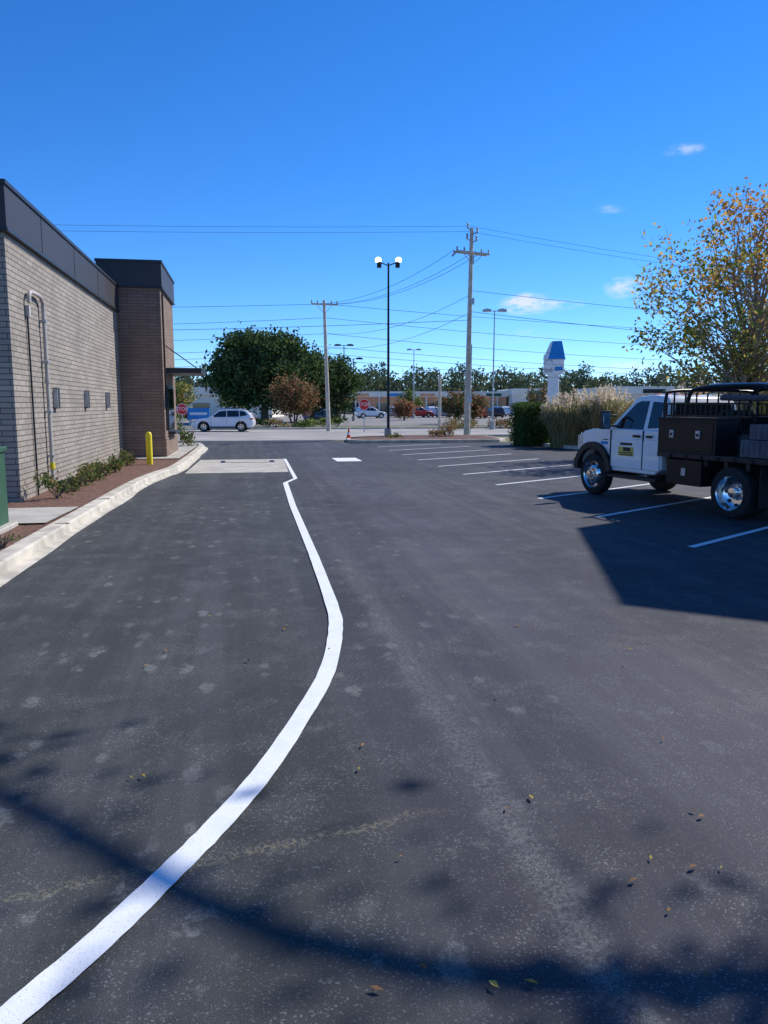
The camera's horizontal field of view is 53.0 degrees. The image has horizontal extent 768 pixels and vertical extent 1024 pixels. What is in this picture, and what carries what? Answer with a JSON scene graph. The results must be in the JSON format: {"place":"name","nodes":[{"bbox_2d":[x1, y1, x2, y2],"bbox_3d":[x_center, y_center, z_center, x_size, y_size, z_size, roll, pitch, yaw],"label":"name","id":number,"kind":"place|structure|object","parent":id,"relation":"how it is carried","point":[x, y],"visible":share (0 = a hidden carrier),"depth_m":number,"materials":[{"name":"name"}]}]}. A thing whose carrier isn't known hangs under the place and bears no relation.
{"place":"outdoors","nodes":[
{"label":"outdoors","id":0,"kind":"place"},
{"bbox_2d":[0,445,198,550],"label":"mulch bed","id":1,"kind":"object","parent":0,"point":[83,496],"visible":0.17,"depth_m":15.01,"materials":[{"name":"soil"}]},
{"bbox_2d":[0,446,17,534],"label":"utility cabinet","id":2,"kind":"object","parent":1,"relation":"on","point":[6,525],"visible":1,"depth_m":10.74,"materials":[{"name":"metal"}]},
{"bbox_2d":[0,532,20,547],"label":"shrub","id":3,"kind":"object","parent":1,"relation":"on","point":[4,544],"visible":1,"depth_m":9.42,"materials":[{"name":"green plant"}]},
{"bbox_2d":[33,470,80,498],"bbox_3d":[-6.151,-0.527,14.311,0.867,0.574,0.571,-8,11,-44],"label":"shrub","id":4,"kind":"object","parent":1,"relation":"on","point":[51,482],"visible":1,"depth_m":14.22,"materials":[{"name":"green plant"}]},
{"bbox_2d":[62,474,88,490],"bbox_3d":[-6.298,-0.599,15.566,0.605,0.375,0.672,-1,8,-10],"label":"shrub","id":5,"kind":"object","parent":1,"relation":"on","point":[75,482],"visible":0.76,"depth_m":15.58,"materials":[{"name":"green plant"}]},
{"bbox_2d":[73,462,99,484],"bbox_3d":[-6.480,-0.821,16.724,0.558,0.494,0.674,-7,11,-41],"label":"shrub","id":6,"kind":"object","parent":1,"relation":"on","point":[80,471],"visible":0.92,"depth_m":16.69,"materials":[{"name":"green plant"}]},
{"bbox_2d":[81,462,106,480],"bbox_3d":[-6.717,-0.938,17.782,0.619,0.460,0.647,-1,8,-10],"label":"shrub","id":7,"kind":"object","parent":1,"relation":"on","point":[97,469],"visible":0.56,"depth_m":17.78,"materials":[{"name":"green plant"}]},
{"bbox_2d":[91,456,118,475],"bbox_3d":[-6.922,-1.140,18.983,0.762,0.503,0.652,0,8,3],"label":"shrub","id":8,"kind":"object","parent":1,"relation":"on","point":[109,466],"visible":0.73,"depth_m":18.92,"materials":[{"name":"green plant"}]},
{"bbox_2d":[106,457,125,471],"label":"shrub","id":9,"kind":"object","parent":1,"relation":"on","point":[120,462],"visible":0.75,"depth_m":19.92,"materials":[{"name":"green plant"}]},
{"bbox_2d":[108,448,129,463],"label":"shrub","id":10,"kind":"object","parent":1,"relation":"on","point":[123,455],"visible":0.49,"depth_m":21.18,"materials":[{"name":"green plant"}]},
{"bbox_2d":[118,450,137,465],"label":"shrub","id":11,"kind":"object","parent":1,"relation":"on","point":[131,459],"visible":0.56,"depth_m":22.14,"materials":[{"name":"green plant"}]},
{"bbox_2d":[146,432,152,464],"bbox_3d":[-6.897,-1.875,22.603,0.176,0.960,0.176,-1,8,-10],"label":"bollard","id":12,"kind":"object","parent":1,"relation":"on","point":[149,455],"visible":1,"depth_m":22.54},
{"bbox_2d":[177,422,197,445],"bbox_3d":[-8.432,-3.286,32.331,1.021,1.106,1.109,5,9,32],"label":"shrub","id":13,"kind":"object","parent":1,"relation":"on","point":[188,439],"visible":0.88,"depth_m":32.31,"materials":[{"name":"green plant"}]},
{"bbox_2d":[8,443,200,522],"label":"walkway","id":14,"kind":"structure","parent":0,"point":[34,515],"depth_m":12.41,"materials":[{"name":"concrete"}]},
{"bbox_2d":[177,413,513,426],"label":"shopping center lot","id":15,"kind":"structure","parent":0,"point":[396,421],"depth_m":94.65,"materials":[{"name":"asphalt"}]},
{"bbox_2d":[176,410,188,419],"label":"parked car","id":16,"kind":"object","parent":15,"relation":"on","point":[186,415],"visible":0.08,"depth_m":96.57,"materials":[{"name":"red paint"}]},
{"bbox_2d":[175,380,199,418],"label":"tree","id":17,"kind":"object","parent":15,"relation":"on","point":[182,388],"visible":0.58,"depth_m":93.54,"materials":[{"name":"green plant"}]},
{"bbox_2d":[188,408,209,424],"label":"store sign","id":18,"kind":"object","parent":15,"relation":"on","point":[198,413],"visible":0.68,"depth_m":71.31,"materials":[{"name":"metal"}]},
{"bbox_2d":[217,395,243,407],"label":"tree","id":19,"kind":"object","parent":15,"relation":"on","point":[225,403],"visible":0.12,"depth_m":108.12,"materials":[{"name":"green plant"}]},
{"bbox_2d":[184,387,283,417],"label":"store","id":20,"kind":"structure","parent":15,"relation":"on","point":[205,400],"depth_m":116.81,"materials":[{"name":"white paint"}]},
{"bbox_2d":[193,403,248,410],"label":"windows","id":21,"kind":"structure","parent":20,"relation":"in","point":[195,405],"depth_m":116.86,"materials":[{"name":"blue glass"}]},
{"bbox_2d":[220,407,256,417],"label":"parked car","id":22,"kind":"object","parent":15,"relation":"on","point":[254,415],"visible":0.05,"depth_m":90.80,"materials":[{"name":"white paint"}]},
{"bbox_2d":[192,320,333,419],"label":"oak tree","id":23,"kind":"object","parent":15,"relation":"on","point":[245,382],"visible":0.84,"depth_m":77.74,"materials":[{"name":"green plant"}]},
{"bbox_2d":[303,409,325,419],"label":"parked car","id":24,"kind":"object","parent":15,"relation":"on","point":[316,416],"visible":0.34,"depth_m":93.45,"materials":[{"name":"blue paint"}]},
{"bbox_2d":[279,340,358,419],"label":"oak tree","id":25,"kind":"object","parent":15,"relation":"on","point":[333,383],"visible":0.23,"depth_m":84.38,"materials":[{"name":"green plant"}]},
{"bbox_2d":[334,344,353,418],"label":"street lamp","id":26,"kind":"object","parent":15,"relation":"on","point":[344,361],"visible":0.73,"depth_m":95.82,"materials":[{"name":"metal"}]},
{"bbox_2d":[321,353,367,419],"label":"oak tree","id":27,"kind":"object","parent":15,"relation":"on","point":[352,381],"visible":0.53,"depth_m":85.98,"materials":[{"name":"green plant"}]},
{"bbox_2d":[346,357,362,420],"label":"street lamp","id":28,"kind":"object","parent":15,"relation":"on","point":[353,418],"visible":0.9,"depth_m":91.07,"materials":[{"name":"metal"}]},
{"bbox_2d":[354,406,386,417],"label":"parked car","id":29,"kind":"object","parent":15,"relation":"on","point":[370,411],"visible":0.94,"depth_m":110.30,"materials":[{"name":"white paint"}]},
{"bbox_2d":[390,407,398,417],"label":"parked car","id":30,"kind":"object","parent":15,"relation":"on","point":[391,411],"visible":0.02,"depth_m":113.93,"materials":[{"name":"silver metal"}]},
{"bbox_2d":[391,397,417,419],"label":"tree","id":31,"kind":"object","parent":15,"relation":"on","point":[401,408],"visible":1,"depth_m":94.58,"materials":[{"name":"brown plant"}]},
{"bbox_2d":[391,388,425,416],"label":"tree","id":32,"kind":"object","parent":15,"relation":"on","point":[408,395],"visible":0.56,"depth_m":118.36,"materials":[{"name":"green plant"}]},
{"bbox_2d":[407,348,420,417],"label":"street lamp","id":33,"kind":"object","parent":15,"relation":"on","point":[413,414],"visible":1,"depth_m":108.46,"materials":[{"name":"metal"}]},
{"bbox_2d":[325,391,507,413],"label":"strip mall","id":34,"kind":"structure","parent":15,"relation":"on","point":[377,400],"depth_m":163.21,"materials":[{"name":"beige paint"}]},
{"bbox_2d":[325,403,498,411],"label":"windows","id":35,"kind":"structure","parent":34,"relation":"in","point":[383,406],"depth_m":163.41,"materials":[{"name":"blue glass"}]},
{"bbox_2d":[408,406,433,417],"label":"parked car","id":36,"kind":"object","parent":15,"relation":"on","point":[420,411],"visible":0.63,"depth_m":116.34,"materials":[{"name":"red paint"}]},
{"bbox_2d":[425,406,437,416],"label":"parked car","id":37,"kind":"object","parent":15,"relation":"on","point":[431,408],"visible":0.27,"depth_m":118.04,"materials":[{"name":"white paint"}]},
{"bbox_2d":[434,388,476,422],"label":"tree","id":38,"kind":"object","parent":15,"relation":"on","point":[451,408],"visible":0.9,"depth_m":76.82,"materials":[{"name":"green plant"}]},
{"bbox_2d":[459,388,491,420],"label":"tree","id":39,"kind":"object","parent":15,"relation":"on","point":[478,405],"visible":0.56,"depth_m":78.64,"materials":[{"name":"brown plant"}]},
{"bbox_2d":[486,406,504,417],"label":"parked car","id":40,"kind":"object","parent":15,"relation":"on","point":[498,411],"visible":0.73,"depth_m":115.07,"materials":[{"name":"paint"}]},
{"bbox_2d":[502,406,510,415],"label":"parked car","id":41,"kind":"object","parent":15,"relation":"on","point":[506,409],"visible":0.3,"depth_m":126.88,"materials":[{"name":"white paint"}]},
{"bbox_2d":[497,388,547,409],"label":"store","id":42,"kind":"structure","parent":15,"relation":"on","point":[516,395],"depth_m":158.21,"materials":[{"name":"white paint"}]},
{"bbox_2d":[524,385,547,403],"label":"tree","id":43,"kind":"object","parent":15,"relation":"on","point":[534,397],"visible":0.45,"depth_m":108.27,"materials":[{"name":"green plant"}]},
{"bbox_2d":[576,386,729,401],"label":"store","id":44,"kind":"structure","parent":15,"relation":"on","point":[637,392],"depth_m":110.16,"materials":[{"name":"white paint"}]},
{"bbox_2d":[183,411,512,442],"bbox_3d":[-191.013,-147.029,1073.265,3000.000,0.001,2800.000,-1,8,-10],"label":"ground","id":45,"kind":"structure","parent":0,"point":[507,439],"depth_m":68.67,"materials":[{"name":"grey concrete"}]},
{"bbox_2d":[0,231,122,501],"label":"walls","id":46,"kind":"structure","parent":45,"relation":"on","point":[82,338],"depth_m":16.40,"materials":[{"name":"grey brick"}]},
{"bbox_2d":[25,290,55,494],"bbox_3d":[-6.746,-2.320,15.133,0.130,3.895,1.127,-1,8,-10],"label":"wall pipe","id":47,"kind":"object","parent":46,"relation":"attached to","point":[46,362],"depth_m":15.43,"materials":[{"name":"metal"}]},
{"bbox_2d":[53,388,60,408],"bbox_3d":[-6.996,-2.434,16.447,0.095,0.440,0.225,-1,8,-10],"label":"wall sconce","id":48,"kind":"object","parent":46,"relation":"attached to","point":[56,397],"depth_m":16.35,"materials":[{"name":"metal"}]},
{"bbox_2d":[0,179,119,311],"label":"parapet","id":49,"kind":"structure","parent":46,"relation":"on","point":[25,222],"depth_m":16.12,"materials":[{"name":"metal"}]},
{"bbox_2d":[84,390,89,407],"bbox_3d":[-7.551,-2.867,19.568,0.095,0.440,0.225,-1,8,-10],"label":"wall sconce","id":50,"kind":"object","parent":46,"relation":"attached to","point":[86,399],"depth_m":19.47,"materials":[{"name":"metal"}]},
{"bbox_2d":[105,392,109,407],"bbox_3d":[-8.072,-3.273,22.495,0.095,0.440,0.225,-1,8,-10],"label":"wall sconce","id":51,"kind":"object","parent":46,"relation":"attached to","point":[107,396],"depth_m":22.39,"materials":[{"name":"metal"}]},
{"bbox_2d":[117,287,177,456],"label":"drive through tower","id":52,"kind":"structure","parent":45,"relation":"on","point":[141,355],"depth_m":25.17,"materials":[{"name":"brick"}]},
{"bbox_2d":[94,258,174,304],"bbox_3d":[-8.540,-7.932,26.750,2.060,0.860,4.500,-1,8,-10],"label":"tower cap","id":53,"kind":"object","parent":52,"relation":"on","point":[138,273],"visible":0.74,"depth_m":24.64,"materials":[{"name":"metal"}]},
{"bbox_2d":[161,293,167,430],"bbox_3d":[-7.291,-4.964,25.590,0.058,4.500,0.058,-1,8,-10],"label":"downspout","id":54,"kind":"object","parent":52,"relation":"attached to","point":[164,362],"visible":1,"depth_m":25.57,"materials":[{"name":"metal"}]},
{"bbox_2d":[167,386,180,433],"bbox_3d":[-7.494,-3.635,27.430,0.250,1.640,2.100,-1,8,-10],"label":"drive through window","id":55,"kind":"structure","parent":52,"relation":"attached to","point":[170,409],"depth_m":27.04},
{"bbox_2d":[165,345,205,375],"bbox_3d":[-7.020,-5.354,27.327,1.210,0.934,2.860,-1,8,-10],"label":"canopy","id":56,"kind":"object","parent":52,"relation":"attached to","point":[195,371],"visible":0.94,"depth_m":26.10,"materials":[{"name":"metal"}]},
{"bbox_2d":[176,413,184,422],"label":"shrub","id":57,"kind":"object","parent":45,"relation":"on","point":[179,417],"visible":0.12,"depth_m":66.08,"materials":[{"name":"green plant"}]},
{"bbox_2d":[176,404,187,427],"bbox_3d":[-15.594,-7.402,59.532,0.897,2.000,0.072,0,8,0],"label":"stop sign","id":58,"kind":"object","parent":45,"relation":"on","point":[182,410],"visible":1,"depth_m":59.43,"materials":[{"name":"metal"}]},
{"bbox_2d":[255,417,267,425],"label":"shrub","id":59,"kind":"object","parent":45,"relation":"on","point":[257,419],"visible":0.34,"depth_m":66.20,"materials":[{"name":"green plant"}]},
{"bbox_2d":[257,417,295,427],"bbox_3d":[-8.907,-7.397,63.791,3.566,0.959,2.721,4,9,27],"label":"shrub","id":60,"kind":"object","parent":45,"relation":"on","point":[270,422],"visible":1,"depth_m":63.52,"materials":[{"name":"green plant"}]},
{"bbox_2d":[261,371,324,426],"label":"autumn tree","id":61,"kind":"object","parent":45,"relation":"on","point":[293,394],"visible":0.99,"depth_m":66.48,"materials":[{"name":"brown plant"}]},
{"bbox_2d":[294,416,318,427],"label":"shrub","id":62,"kind":"object","parent":45,"relation":"on","point":[306,423],"visible":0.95,"depth_m":61.99,"materials":[{"name":"green plant"}]},
{"bbox_2d":[307,416,338,426],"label":"shrub","id":63,"kind":"object","parent":45,"relation":"on","point":[322,421],"visible":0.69,"depth_m":63.91,"materials":[{"name":"green plant"}]},
{"bbox_2d":[331,414,349,426],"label":"shrub","id":64,"kind":"object","parent":45,"relation":"on","point":[338,421],"visible":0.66,"depth_m":65.39,"materials":[{"name":"green plant"}]},
{"bbox_2d":[347,435,504,442],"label":"island kerb","id":65,"kind":"structure","parent":45,"relation":"on","point":[349,440],"depth_m":38.64,"materials":[{"name":"concrete"}]},
{"bbox_2d":[345,428,350,440],"bbox_3d":[-1.850,-4.066,40.324,0.380,0.670,0.380,-1,8,-10],"label":"traffic cone","id":66,"kind":"object","parent":65,"relation":"on","point":[348,434],"visible":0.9,"depth_m":40.25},
{"bbox_2d":[375,257,401,435],"bbox_3d":[0.240,-8.959,42.371,1.440,9.800,0.433,0,8,0],"label":"street lamp","id":67,"kind":"object","parent":65,"relation":"on","point":[379,265],"visible":0.92,"depth_m":42.28,"materials":[{"name":"metal"}]},
{"bbox_2d":[351,435,497,439],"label":"island mulch","id":68,"kind":"object","parent":65,"relation":"on","point":[411,437],"visible":0.89,"depth_m":41.02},
{"bbox_2d":[385,431,403,437],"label":"shrub","id":69,"kind":"object","parent":68,"relation":"on","point":[396,435],"visible":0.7,"depth_m":41.12,"materials":[{"name":"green plant"}]},
{"bbox_2d":[427,428,445,436],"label":"shrub","id":70,"kind":"object","parent":68,"relation":"on","point":[437,432],"visible":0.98,"depth_m":42.27,"materials":[{"name":"brown plant"}]},
{"bbox_2d":[439,423,455,435],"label":"shrub","id":71,"kind":"object","parent":68,"relation":"on","point":[448,429],"visible":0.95,"depth_m":42.61,"materials":[{"name":"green plant"}]},
{"bbox_2d":[442,416,462,429],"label":"shrub","id":72,"kind":"object","parent":45,"relation":"on","point":[454,422],"visible":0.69,"depth_m":49.68,"materials":[{"name":"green plant"}]},
{"bbox_2d":[175,361,762,409],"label":"distant trees","id":73,"kind":"object","parent":45,"relation":"on","point":[428,380],"visible":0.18,"depth_m":219.06,"materials":[{"name":"green plant"}]},
{"bbox_2d":[451,223,489,434],"bbox_3d":[5.002,-10.557,45.203,2.584,12.392,0.580,-4,9,-28],"label":"utility pole","id":74,"kind":"object","parent":45,"relation":"on","point":[468,394],"visible":1,"depth_m":45.19,"materials":[{"name":"wood"}]},
{"bbox_2d":[87,225,763,383],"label":"overhead wires","id":75,"kind":"object","parent":74,"relation":"attached to","point":[411,311],"visible":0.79,"depth_m":52.83,"materials":[{"name":"black paint"}]},
{"bbox_2d":[487,417,513,427],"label":"shrub","id":76,"kind":"object","parent":45,"relation":"on","point":[502,422],"visible":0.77,"depth_m":62.12,"materials":[{"name":"green plant"}]},
{"bbox_2d":[507,401,550,445],"bbox_3d":[6.846,-4.020,35.573,1.946,2.211,2.138,-1,8,-10],"label":"hedge","id":77,"kind":"object","parent":45,"relation":"on","point":[525,429],"visible":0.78,"depth_m":34.92,"materials":[{"name":"green plant"}]},
{"bbox_2d":[543,341,565,403],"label":"pylon sign","id":78,"kind":"object","parent":45,"relation":"on","point":[550,359],"visible":0.78,"depth_m":68.43,"materials":[{"name":"white paint"}]},
{"bbox_2d":[534,391,587,447],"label":"pampas grass","id":79,"kind":"object","parent":45,"relation":"on","point":[563,429],"depth_m":33.19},
{"bbox_2d":[622,171,767,413],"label":"autumn tree","id":80,"kind":"object","parent":45,"relation":"on","point":[744,355],"visible":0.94,"depth_m":26.18,"materials":[{"name":"yellow plant"}]},
{"bbox_2d":[720,300,767,381],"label":"autumn tree","id":81,"kind":"object","parent":45,"relation":"on","point":[758,328],"visible":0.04,"depth_m":33.37,"materials":[{"name":"orange plant"}]},
{"bbox_2d":[178,428,581,440],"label":"street","id":82,"kind":"structure","parent":0,"point":[273,434],"depth_m":51.17,"materials":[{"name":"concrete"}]},
{"bbox_2d":[192,409,255,431],"bbox_3d":[-11.456,-6.594,55.117,4.332,1.613,1.920,0,8,-2],"label":"suv","id":83,"kind":"object","parent":82,"relation":"on","point":[240,420],"visible":1,"depth_m":54.35,"materials":[{"name":"white paint"}]},
{"bbox_2d":[311,300,337,430],"bbox_3d":[-4.234,-10.358,55.007,1.925,9.307,0.365,-2,8,-15],"label":"utility pole","id":84,"kind":"object","parent":82,"relation":"on","point":[328,421],"visible":0.98,"depth_m":54.94,"materials":[{"name":"wood"}]},
{"bbox_2d":[181,427,513,436],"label":"street kerb","id":85,"kind":"structure","parent":82,"relation":"on","point":[495,435],"depth_m":60.36,"materials":[{"name":"concrete"}]},
{"bbox_2d":[358,399,369,431],"bbox_3d":[-1.375,-6.726,53.568,0.797,2.300,0.072,0,8,0],"label":"stop sign","id":86,"kind":"object","parent":82,"relation":"on","point":[363,404],"visible":1,"depth_m":53.45,"materials":[{"name":"metal"}]},
{"bbox_2d":[438,374,440,428],"bbox_3d":[4.300,-8.494,59.396,0.276,4.200,0.277,-1,8,-10],"label":"utility pole stub","id":87,"kind":"object","parent":82,"relation":"on","point":[439,402],"visible":0.86,"depth_m":59.31,"materials":[{"name":"wood"}]},
{"bbox_2d":[452,419,479,427],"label":"shrub","id":88,"kind":"object","parent":82,"relation":"on","point":[474,423],"visible":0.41,"depth_m":61.15,"materials":[{"name":"green plant"}]},
{"bbox_2d":[482,308,506,428],"bbox_3d":[8.400,-10.931,59.058,1.800,9.120,0.433,0,8,0],"label":"street lamp","id":89,"kind":"object","parent":82,"relation":"on","point":[492,424],"visible":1,"depth_m":58.94,"materials":[{"name":"metal"}]},
{"bbox_2d":[0,440,767,1023],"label":"parking lot","id":90,"kind":"structure","parent":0,"point":[322,880],"depth_m":4.20,"materials":[{"name":"asphalt"}]},
{"bbox_2d":[0,442,204,575],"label":"kerb","id":91,"kind":"structure","parent":90,"relation":"on","point":[16,553],"depth_m":11.78,"materials":[{"name":"concrete"}]},
{"bbox_2d":[0,447,207,586],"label":"kerb gutter","id":92,"kind":"object","parent":90,"relation":"on","point":[10,574],"visible":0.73,"depth_m":10.80,"materials":[{"name":"concrete"}]},
{"bbox_2d":[0,483,342,1023],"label":"curved lane line","id":93,"kind":"object","parent":90,"relation":"on","point":[39,991],"visible":1,"depth_m":3.21,"materials":[{"name":"white paint"}]},
{"bbox_2d":[186,459,287,472],"bbox_3d":[-4.467,-1.448,23.864,2.920,0.001,5.300,-1,8,-10],"label":"concrete pad","id":94,"kind":"object","parent":90,"relation":"on","point":[251,465],"visible":1,"depth_m":23.41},
{"bbox_2d":[220,460,274,462],"bbox_3d":[-4.513,-1.674,25.465,1.750,0.001,0.900,-1,8,-10],"label":"detector loop marking","id":95,"kind":"object","parent":94,"relation":"on","point":[239,462],"visible":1,"depth_m":24.99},
{"bbox_2d":[284,459,296,482],"bbox_3d":[-2.773,-1.275,22.590,0.356,0.001,8.422,-1,8,-7],"label":"lane edge line","id":96,"kind":"object","parent":90,"relation":"on","point":[290,470],"visible":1,"depth_m":21.59,"materials":[{"name":"white paint"}]},
{"bbox_2d":[332,458,360,460],"bbox_3d":[-1.284,-1.804,26.431,0.850,0.001,1.700,-1,8,-10],"label":"lane arrow marking","id":97,"kind":"object","parent":90,"relation":"on","point":[346,459],"visible":1,"depth_m":26.43,"materials":[{"name":"white paint"}]},
{"bbox_2d":[58,487,721,989],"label":"fallen leaves","id":98,"kind":"object","parent":90,"relation":"on","point":[494,983],"visible":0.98,"depth_m":2.83,"materials":[{"name":"brown plant"}]},
{"bbox_2d":[542,443,578,449],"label":"lot edge kerb","id":99,"kind":"structure","parent":90,"relation":"on","point":[564,446],"depth_m":33.06,"materials":[{"name":"concrete"}]},
{"bbox_2d":[384,444,767,546],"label":"parking stall marking","id":100,"kind":"object","parent":90,"relation":"on","point":[728,537],"visible":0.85,"depth_m":14.59,"materials":[{"name":"white paint"}]},
{"bbox_2d":[573,382,767,518],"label":"flatbed truck","id":101,"kind":"object","parent":90,"relation":"on","point":[718,444],"visible":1,"depth_m":13.56,"materials":[{"name":"metal"}]},
{"bbox_2d":[0,0,767,388],"label":"sky","id":102,"kind":"structure","parent":0,"point":[590,123],"materials":[{"name":"blue"}]},
{"bbox_2d":[471,408,486,417],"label":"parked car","id":103,"kind":"object","parent":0,"point":[484,415],"visible":0.3,"depth_m":109.05,"materials":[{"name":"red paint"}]},
{"bbox_2d":[571,384,625,432],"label":"pampas grass","id":104,"kind":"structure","parent":0,"point":[592,410],"depth_m":32.72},
{"bbox_2d":[581,384,633,413],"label":"pampas grass","id":105,"kind":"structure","parent":0,"point":[609,396],"depth_m":34.12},
{"bbox_2d":[612,388,643,407],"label":"pampas grass","id":106,"kind":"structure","parent":0,"point":[623,395],"depth_m":35.37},
{"bbox_2d":[678,378,722,394],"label":"pampas grass","id":107,"kind":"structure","parent":0,"point":[692,388],"depth_m":29.48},
{"bbox_2d":[726,368,767,413],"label":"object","id":108,"kind":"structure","parent":0,"point":[759,406],"depth_m":28.28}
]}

